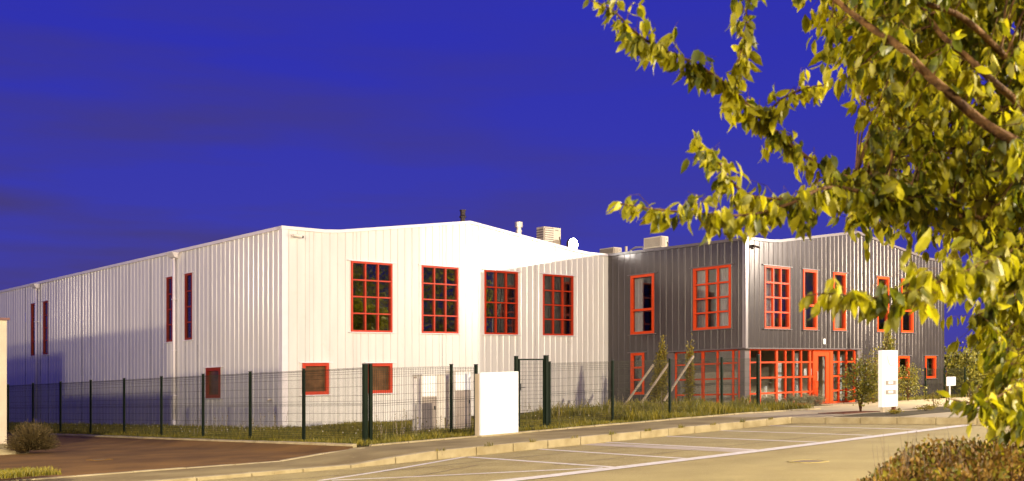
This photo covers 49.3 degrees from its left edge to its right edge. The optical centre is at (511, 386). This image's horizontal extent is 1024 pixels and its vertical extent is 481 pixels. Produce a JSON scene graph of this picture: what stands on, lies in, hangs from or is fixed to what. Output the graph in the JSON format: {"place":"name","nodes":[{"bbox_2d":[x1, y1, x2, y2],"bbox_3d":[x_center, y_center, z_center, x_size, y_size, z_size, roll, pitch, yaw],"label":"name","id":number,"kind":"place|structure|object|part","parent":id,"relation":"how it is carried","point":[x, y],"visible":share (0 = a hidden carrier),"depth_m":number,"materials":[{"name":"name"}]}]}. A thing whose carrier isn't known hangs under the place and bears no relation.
{"place":"outdoors","nodes":[
{"label":"outdoors","id":0,"kind":"place"},
{"bbox_2d":[0,434,352,480],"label":"court","id":1,"kind":"object","parent":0,"point":[70,455],"visible":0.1,"depth_m":24.78,"materials":[{"name":"asphalt"}]},
{"bbox_2d":[0,318,9,448],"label":"beige building","id":2,"kind":"structure","parent":1,"relation":"on","point":[3,379],"depth_m":28.65,"materials":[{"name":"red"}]},
{"bbox_2d":[0,446,28,454],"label":"planting bed","id":3,"kind":"object","parent":1,"relation":"on","point":[6,451],"visible":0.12,"depth_m":26.97,"materials":[{"name":"soil"}]},
{"bbox_2d":[2,419,61,450],"bbox_3d":[-11.666,1.188,27.169,1.390,0.815,1.406,0,0,0],"label":"lavender bush","id":4,"kind":"object","parent":3,"relation":"on","point":[31,437],"visible":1,"depth_m":26.98,"materials":[{"name":"green plant"}]},
{"bbox_2d":[0,465,61,478],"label":"grass","id":5,"kind":"structure","parent":1,"relation":"on","point":[18,472],"depth_m":17.85,"materials":[{"name":"green plant"}]},
{"bbox_2d":[86,458,112,460],"bbox_3d":[-8.756,1.553,23.688,0.420,0.030,0.420,0,0,-43],"label":"drain grate","id":6,"kind":"object","parent":1,"relation":"on","point":[99,459],"visible":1,"depth_m":23.65,"materials":[{"name":"brown metal"}]},
{"bbox_2d":[155,416,605,445],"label":"grass","id":7,"kind":"structure","parent":0,"point":[410,436],"depth_m":28.32,"materials":[{"name":"green plant"}]},
{"bbox_2d":[4,417,791,480],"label":"pavement","id":8,"kind":"structure","parent":0,"point":[385,454],"depth_m":22.28,"materials":[{"name":"concrete"}]},
{"bbox_2d":[475,371,520,436],"bbox_3d":[-0.340,0.422,26.256,1.280,1.561,0.310,0,0,-43],"label":"meter cabinet","id":9,"kind":"object","parent":8,"relation":"on","point":[496,403],"visible":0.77,"depth_m":26.12,"materials":[{"name":"white plastic"}]},
{"bbox_2d":[436,417,772,450],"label":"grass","id":10,"kind":"structure","parent":8,"relation":"on","point":[681,426],"depth_m":24.90,"materials":[{"name":"green plant"}]},
{"bbox_2d":[7,408,820,447],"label":"lawn","id":11,"kind":"structure","parent":0,"point":[294,442],"depth_m":28.48,"materials":[{"name":"plant"}]},
{"bbox_2d":[7,421,276,436],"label":"grass","id":12,"kind":"structure","parent":11,"relation":"on","point":[12,425],"depth_m":36.45,"materials":[{"name":"green plant"}]},
{"bbox_2d":[7,367,361,440],"bbox_3d":[-13.540,0.709,35.826,0.068,2.287,30.003,0,0,-43],"label":"fence","id":13,"kind":"object","parent":11,"relation":"on","point":[244,405],"visible":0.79,"depth_m":30.27,"materials":[{"name":"metal"}]},
{"bbox_2d":[197,410,286,433],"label":"weeds","id":14,"kind":"object","parent":11,"relation":"on","point":[252,422],"visible":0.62,"depth_m":32.42,"materials":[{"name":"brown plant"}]},
{"bbox_2d":[414,377,416,429],"bbox_3d":[-2.480,0.502,28.602,0.081,1.490,0.084,0,0,0],"label":"pipe post","id":15,"kind":"object","parent":11,"relation":"on","point":[414,402],"visible":0.47,"depth_m":28.58,"materials":[{"name":"metal"}]},
{"bbox_2d":[362,363,477,442],"bbox_3d":[-2.071,0.391,25.958,3.373,1.866,0.113,0,0,-43],"label":"fence","id":16,"kind":"object","parent":11,"relation":"on","point":[367,401],"visible":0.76,"depth_m":25.68,"materials":[{"name":"metal"}]},
{"bbox_2d":[373,413,472,436],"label":"weeds","id":17,"kind":"object","parent":11,"relation":"on","point":[471,426],"visible":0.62,"depth_m":27.30,"materials":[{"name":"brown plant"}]},
{"bbox_2d":[412,374,444,431],"bbox_3d":[-2.171,0.437,29.142,0.810,1.532,0.434,0,0,-43],"label":"utility cabinet","id":18,"kind":"object","parent":11,"relation":"on","point":[432,396],"visible":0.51,"depth_m":28.94,"materials":[{"name":"metal"}]},
{"bbox_3d":[-2.141,-0.014,28.903,0.467,0.539,0.020,0,0,-43],"label":"upper door","id":19,"kind":"part","parent":18,"relation":"part of","materials":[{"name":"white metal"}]},
{"bbox_3d":[-2.137,0.716,28.898,0.467,0.899,0.032,0,0,-43],"label":"lower door","id":20,"kind":"part","parent":18,"relation":"part of","materials":[{"name":"grey paint"}]},
{"bbox_2d":[446,370,470,429],"bbox_3d":[-1.417,0.368,29.573,0.600,1.598,0.434,0,0,-43],"label":"utility cabinet","id":21,"kind":"object","parent":11,"relation":"on","point":[457,395],"visible":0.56,"depth_m":29.41,"materials":[{"name":"metal"}]},
{"bbox_3d":[-1.288,-0.145,29.427,0.528,0.490,0.020,0,0,-43],"label":"upper door","id":22,"kind":"part","parent":21,"relation":"part of","materials":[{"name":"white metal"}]},
{"bbox_3d":[-1.284,0.620,29.422,0.528,1.020,0.032,0,0,-43],"label":"lower door","id":23,"kind":"part","parent":21,"relation":"part of","materials":[{"name":"grey paint"}]},
{"bbox_2d":[514,355,548,427],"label":"gate","id":24,"kind":"structure","parent":11,"relation":"on","point":[545,390],"depth_m":28.49,"materials":[{"name":"metal"}]},
{"bbox_2d":[627,364,652,400],"bbox_3d":[4.150,0.073,37.200,1.206,1.647,0.081,0,0,0],"label":"stake","id":25,"kind":"object","parent":11,"relation":"on","point":[643,378],"visible":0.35,"depth_m":37.17,"materials":[{"name":"brown wood"}]},
{"bbox_2d":[471,390,813,424],"bbox_3d":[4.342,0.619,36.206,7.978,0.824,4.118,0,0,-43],"label":"grass","id":26,"kind":"structure","parent":11,"relation":"on","point":[687,402],"depth_m":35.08,"materials":[{"name":"green plant"}]},
{"bbox_2d":[663,355,693,401],"bbox_3d":[5.560,-0.267,37.200,1.178,1.547,0.079,0,0,-21],"label":"stake","id":27,"kind":"object","parent":26,"relation":"on","point":[678,378],"visible":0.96,"depth_m":37.17,"materials":[{"name":"brown wood"}]},
{"bbox_2d":[640,363,667,402],"bbox_3d":[4.575,0.098,36.800,1.297,1.817,0.082,0,0,0],"label":"stake","id":28,"kind":"object","parent":11,"relation":"on","point":[657,379],"visible":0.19,"depth_m":36.77,"materials":[{"name":"brown wood"}]},
{"bbox_2d":[549,354,759,425],"bbox_3d":[4.366,0.054,31.995,9.383,2.140,0.098,0,0,-43],"label":"fence","id":29,"kind":"object","parent":11,"relation":"on","point":[729,380],"visible":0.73,"depth_m":31.66,"materials":[{"name":"metal"}]},
{"bbox_2d":[648,336,664,402],"bbox_3d":[4.938,-0.436,38.135,0.707,2.676,0.539,0,0,0],"label":"columnar shrub","id":30,"kind":"object","parent":11,"relation":"on","point":[657,387],"visible":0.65,"depth_m":38.07,"materials":[{"name":"green plant"}]},
{"bbox_2d":[658,335,667,402],"bbox_3d":[5.153,-0.445,38.201,0.498,2.662,0.517,0,0,24],"label":"columnar shrub","id":31,"kind":"object","parent":11,"relation":"on","point":[665,383],"visible":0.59,"depth_m":38.14,"materials":[{"name":"green plant"}]},
{"bbox_2d":[683,333,694,402],"bbox_3d":[6.139,-0.504,38.568,0.519,2.703,0.519,0,0,0],"label":"columnar shrub","id":32,"kind":"object","parent":11,"relation":"on","point":[689,380],"visible":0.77,"depth_m":38.53,"materials":[{"name":"green plant"}]},
{"bbox_2d":[0,0,1021,371],"label":"sky","id":33,"kind":"structure","parent":0,"point":[130,129],"materials":[{"name":"blue"}]},
{"bbox_2d":[202,423,967,480],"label":"parking bays","id":34,"kind":"object","parent":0,"point":[543,463],"visible":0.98,"depth_m":20.84,"materials":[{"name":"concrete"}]},
{"bbox_2d":[523,425,1014,480],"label":"road","id":35,"kind":"structure","parent":0,"point":[851,460],"depth_m":17.69,"materials":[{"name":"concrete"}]},
{"bbox_2d":[787,459,828,462],"bbox_3d":[4.780,1.213,18.003,0.658,0.043,0.658,0,0,0],"label":"manhole cover","id":36,"kind":"object","parent":35,"relation":"on","point":[805,461],"visible":0.94,"depth_m":17.95,"materials":[{"name":"metal"}]},
{"bbox_2d":[714,397,984,424],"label":"pavement","id":37,"kind":"structure","parent":0,"point":[806,416],"depth_m":29.68,"materials":[{"name":"concrete"}]},
{"bbox_2d":[818,411,879,413],"bbox_3d":[9.583,0.741,31.604,2.150,0.081,1.014,0,0,-40],"label":"mulch bed","id":38,"kind":"object","parent":37,"relation":"on","point":[847,412],"visible":0.69,"depth_m":31.34,"materials":[{"name":"brown soil"}]},
{"bbox_2d":[837,355,877,411],"bbox_3d":[9.938,-0.090,31.782,1.068,1.652,1.070,0,0,-41],"label":"young tree","id":39,"kind":"object","parent":38,"relation":"on","point":[858,387],"visible":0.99,"depth_m":31.64,"materials":[{"name":"green plant"}]},
{"bbox_2d":[851,346,882,402],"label":"bushy shrub","id":40,"kind":"object","parent":37,"relation":"on","point":[874,367],"visible":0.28,"depth_m":42.25,"materials":[{"name":"green plant"}]},
{"bbox_2d":[878,350,897,411],"bbox_3d":[10.485,-0.135,31.086,0.870,1.756,0.148,0,0,-43],"label":"sign totem","id":41,"kind":"object","parent":37,"relation":"on","point":[887,378],"visible":0.99,"depth_m":30.94,"materials":[{"name":"white metal"}]},
{"bbox_2d":[877,328,903,390],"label":"conifer","id":42,"kind":"object","parent":37,"relation":"on","point":[890,341],"visible":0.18,"depth_m":43.71,"materials":[{"name":"green plant"}]},
{"bbox_2d":[833,409,978,416],"bbox_3d":[10.847,0.722,30.253,5.000,0.169,1.800,0,0,-43],"label":"planting bed","id":43,"kind":"object","parent":37,"relation":"on","point":[904,413],"visible":0.69,"depth_m":29.45,"materials":[{"name":"soil"}]},
{"bbox_2d":[886,407,903,413],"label":"plant","id":44,"kind":"object","parent":43,"relation":"on","point":[896,411],"visible":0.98,"depth_m":29.34,"materials":[{"name":"green plant"}]},
{"bbox_2d":[913,404,937,410],"bbox_3d":[11.709,0.597,31.427,0.707,0.230,0.628,0,0,-24],"label":"plant","id":45,"kind":"object","parent":43,"relation":"on","point":[927,407],"visible":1,"depth_m":31.27,"materials":[{"name":"green plant"}]},
{"bbox_2d":[898,362,928,400],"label":"bushy shrub","id":46,"kind":"object","parent":37,"relation":"on","point":[912,381],"visible":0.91,"depth_m":44.32,"materials":[{"name":"green plant"}]},
{"bbox_2d":[911,406,947,408],"bbox_3d":[15.132,0.600,35.699,8.300,0.199,1.300,0,0,-43],"label":"planting bed","id":47,"kind":"object","parent":37,"relation":"on","point":[941,407],"visible":0.23,"depth_m":33.65,"materials":[{"name":"soil"}]},
{"bbox_2d":[921,389,942,406],"bbox_3d":[12.767,0.380,33.868,0.488,0.598,0.634,0,0,-39],"label":"plant","id":48,"kind":"object","parent":47,"relation":"on","point":[935,402],"visible":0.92,"depth_m":33.86,"materials":[{"name":"green plant"}]},
{"bbox_2d":[946,377,955,403],"bbox_3d":[13.320,0.185,33.918,0.580,0.956,0.075,0,0,-43],"label":"sign","id":49,"kind":"object","parent":47,"relation":"on","point":[950,381],"visible":0.82,"depth_m":33.90,"materials":[{"name":"white metal"}]},
{"bbox_2d":[924,367,965,398],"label":"fence","id":50,"kind":"object","parent":37,"relation":"on","point":[963,375],"visible":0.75,"depth_m":47.80,"materials":[{"name":"metal"}]},
{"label":"planting bed","id":51,"kind":"structure","parent":37,"relation":"on","visible":0},
{"bbox_2d":[760,395,779,403],"bbox_3d":[8.997,0.539,38.695,0.929,0.527,0.736,0,0,-43],"label":"cushion shrub","id":52,"kind":"object","parent":51,"relation":"on","point":[771,398],"visible":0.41,"depth_m":38.58,"materials":[{"name":"green plant"}]},
{"bbox_2d":[782,393,809,405],"bbox_3d":[10.015,0.504,39.739,0.915,0.567,1.102,0,0,-29],"label":"cushion shrub","id":53,"kind":"object","parent":51,"relation":"on","point":[792,398],"visible":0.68,"depth_m":39.55,"materials":[{"name":"green plant"}]},
{"bbox_2d":[795,394,817,405],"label":"cushion shrub","id":54,"kind":"object","parent":51,"relation":"on","point":[807,398],"visible":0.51,"depth_m":40.09,"materials":[{"name":"green plant"}]},
{"bbox_2d":[809,394,825,404],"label":"cushion shrub","id":55,"kind":"object","parent":51,"relation":"on","point":[819,399],"visible":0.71,"depth_m":40.57,"materials":[{"name":"green plant"}]},
{"bbox_2d":[945,377,995,395],"bbox_3d":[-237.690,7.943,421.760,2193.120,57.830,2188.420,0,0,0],"label":"ground","id":56,"kind":"structure","parent":0,"point":[968,389],"depth_m":85.46,"materials":[{"name":"green plant"}]},
{"bbox_2d":[0,221,607,427],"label":"industrial building","id":57,"kind":"structure","parent":56,"relation":"on","point":[463,294],"depth_m":39.12,"materials":[{"name":"white metal"}]},
{"bbox_2d":[29,302,34,356],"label":"window","id":58,"kind":"structure","parent":57,"relation":"in","point":[32,304],"depth_m":49.54,"materials":[{"name":"red paint"}]},
{"bbox_2d":[41,300,48,354],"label":"window","id":59,"kind":"structure","parent":57,"relation":"in","point":[45,304],"depth_m":48.51,"materials":[{"name":"red paint"}]},
{"bbox_2d":[164,275,171,342],"bbox_3d":[-12.208,-2.749,39.870,0.150,2.389,0.750,0,0,-43],"label":"window","id":60,"kind":"structure","parent":57,"relation":"in","point":[169,278],"depth_m":39.94,"materials":[{"name":"red paint"}]},
{"bbox_2d":[182,271,193,340],"bbox_3d":[-11.228,-2.775,38.822,0.150,2.391,0.820,0,0,-43],"label":"window","id":61,"kind":"structure","parent":57,"relation":"in","point":[188,276],"depth_m":38.88,"materials":[{"name":"red paint"}]},
{"bbox_2d":[203,366,222,398],"bbox_3d":[-10.002,-0.121,37.490,0.180,1.109,1.280,0,0,-43],"label":"window","id":62,"kind":"structure","parent":57,"relation":"in","point":[216,370],"depth_m":37.59,"materials":[{"name":"red paint"}]},
{"bbox_2d":[292,234,303,237],"bbox_3d":[-6.635,-4.656,34.557,0.347,0.120,0.160,0,0,-37],"label":"security camera","id":63,"kind":"object","parent":57,"relation":"attached to","point":[297,235],"visible":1,"depth_m":34.48,"materials":[{"name":"paint"}]},
{"bbox_2d":[299,362,332,395],"bbox_3d":[-6.200,-0.240,35.146,1.250,1.090,0.180,0,0,-43],"label":"window","id":64,"kind":"structure","parent":57,"relation":"in","point":[314,366],"depth_m":35.18,"materials":[{"name":"red paint"}]},
{"bbox_2d":[347,259,396,332],"bbox_3d":[-4.615,-2.926,36.628,1.930,2.393,0.180,0,0,-43],"label":"window","id":65,"kind":"structure","parent":57,"relation":"in","point":[371,281],"depth_m":36.66,"materials":[{"name":"red paint"}]},
{"bbox_2d":[364,362,396,393],"bbox_3d":[-4.374,-0.272,36.854,1.270,1.080,0.180,0,0,-43],"label":"window","id":66,"kind":"structure","parent":57,"relation":"in","point":[381,366],"depth_m":36.94,"materials":[{"name":"red paint"}]},
{"bbox_2d":[418,264,461,334],"bbox_3d":[-2.505,-2.991,38.603,1.910,2.412,0.180,0,0,-43],"label":"window","id":67,"kind":"structure","parent":57,"relation":"in","point":[440,283],"depth_m":38.63,"materials":[{"name":"red paint"}]},
{"bbox_2d":[459,209,465,220],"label":"flue","id":68,"kind":"object","parent":57,"relation":"on","point":[462,216],"visible":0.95,"depth_m":40.54,"materials":[{"name":"metal"}]},
{"bbox_2d":[481,269,520,335],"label":"window","id":69,"kind":"structure","parent":57,"relation":"in","point":[500,286],"depth_m":40.59,"materials":[{"name":"red paint"}]},
{"bbox_2d":[515,221,522,233],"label":"roof vent","id":70,"kind":"object","parent":57,"relation":"on","point":[518,226],"visible":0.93,"depth_m":42.44,"materials":[{"name":"metal"}]},
{"bbox_2d":[536,226,560,244],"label":"air conditioner","id":71,"kind":"object","parent":57,"relation":"on","point":[550,234],"visible":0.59,"depth_m":43.70,"materials":[{"name":"beige metal"}]},
{"bbox_2d":[540,273,576,336],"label":"window","id":72,"kind":"structure","parent":57,"relation":"in","point":[558,289],"depth_m":42.60,"materials":[{"name":"red paint"}]},
{"bbox_2d":[566,238,577,248],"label":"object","id":73,"kind":"object","parent":57,"relation":"on","point":[571,243],"visible":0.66,"depth_m":43.70,"materials":[{"name":"metal"}]},
{"bbox_2d":[607,231,943,404],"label":"office building","id":74,"kind":"structure","parent":56,"relation":"on","point":[736,298],"depth_m":42.97,"materials":[{"name":"grey metal"}]},
{"bbox_2d":[600,247,621,253],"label":"air conditioner","id":75,"kind":"object","parent":74,"relation":"on","point":[609,250],"visible":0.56,"depth_m":46.21,"materials":[{"name":"beige metal"}]},
{"bbox_2d":[625,246,643,251],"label":"roof pipes","id":76,"kind":"object","parent":74,"relation":"on","point":[635,247],"visible":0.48,"depth_m":45.44,"materials":[{"name":"beige metal"}]},
{"bbox_2d":[627,351,646,394],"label":"window","id":77,"kind":"structure","parent":74,"relation":"in","point":[635,356],"depth_m":43.37,"materials":[{"name":"red paint"}]},
{"bbox_2d":[627,272,656,335],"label":"window","id":78,"kind":"structure","parent":74,"relation":"in","point":[636,280],"depth_m":43.55,"materials":[{"name":"red paint"}]},
{"bbox_2d":[644,236,668,248],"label":"air conditioner","id":79,"kind":"object","parent":74,"relation":"on","point":[655,242],"visible":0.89,"depth_m":44.04,"materials":[{"name":"beige metal"}]},
{"bbox_2d":[689,263,733,330],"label":"window","id":80,"kind":"structure","parent":74,"relation":"in","point":[723,271],"depth_m":40.86,"materials":[{"name":"red paint"}]},
{"bbox_2d":[762,264,792,329],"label":"window","id":81,"kind":"structure","parent":74,"relation":"in","point":[770,282],"depth_m":41.11,"materials":[{"name":"red paint"}]},
{"bbox_2d":[801,268,819,330],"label":"window","id":82,"kind":"structure","parent":74,"relation":"in","point":[815,271],"depth_m":42.82,"materials":[{"name":"red paint"}]},
{"bbox_2d":[813,349,831,403],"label":"entrance door","id":83,"kind":"structure","parent":74,"relation":"in","point":[827,354],"depth_m":43.59,"materials":[{"name":"red paint"}]},
{"bbox_2d":[831,271,848,331],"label":"window","id":84,"kind":"structure","parent":74,"relation":"in","point":[843,274],"depth_m":44.27,"materials":[{"name":"red paint"}]},
{"bbox_2d":[875,275,889,332],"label":"window","id":85,"kind":"structure","parent":74,"relation":"in","point":[878,276],"depth_m":46.31,"materials":[{"name":"red paint"}]},
{"bbox_2d":[898,355,911,377],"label":"window","id":86,"kind":"structure","parent":74,"relation":"in","point":[903,359],"depth_m":47.63,"materials":[{"name":"red paint"}]},
{"bbox_2d":[900,278,912,332],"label":"window","id":87,"kind":"structure","parent":74,"relation":"in","point":[911,315],"depth_m":47.83,"materials":[{"name":"red paint"}]},
{"bbox_2d":[923,355,937,378],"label":"window","id":88,"kind":"structure","parent":74,"relation":"in","point":[930,360],"depth_m":49.24,"materials":[{"name":"red paint"}]},
{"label":"lawn","id":89,"kind":"structure","parent":0,"visible":0},
{"bbox_2d":[868,393,966,400],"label":"grass","id":90,"kind":"structure","parent":89,"relation":"on","point":[917,397],"depth_m":46.79,"materials":[{"name":"green plant"}]},
{"bbox_2d":[944,342,990,395],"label":"bush","id":91,"kind":"object","parent":89,"relation":"on","point":[956,360],"visible":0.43,"depth_m":50.92,"materials":[{"name":"green plant"}]},
{"bbox_2d":[958,332,1015,394],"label":"bush","id":92,"kind":"object","parent":89,"relation":"on","point":[1007,351],"visible":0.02,"depth_m":52.93,"materials":[{"name":"green plant"}]},
{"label":"verge","id":93,"kind":"structure","parent":0,"visible":0},
{"bbox_2d":[583,0,1023,466],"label":"leafy tree","id":94,"kind":"object","parent":93,"relation":"on","point":[929,82],"visible":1,"depth_m":5.86,"materials":[{"name":"green plant"}]},
{"bbox_2d":[853,429,1023,480],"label":"hedge","id":95,"kind":"object","parent":93,"relation":"on","point":[959,460],"visible":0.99,"depth_m":6.39,"materials":[{"name":"green plant"}]}
]}

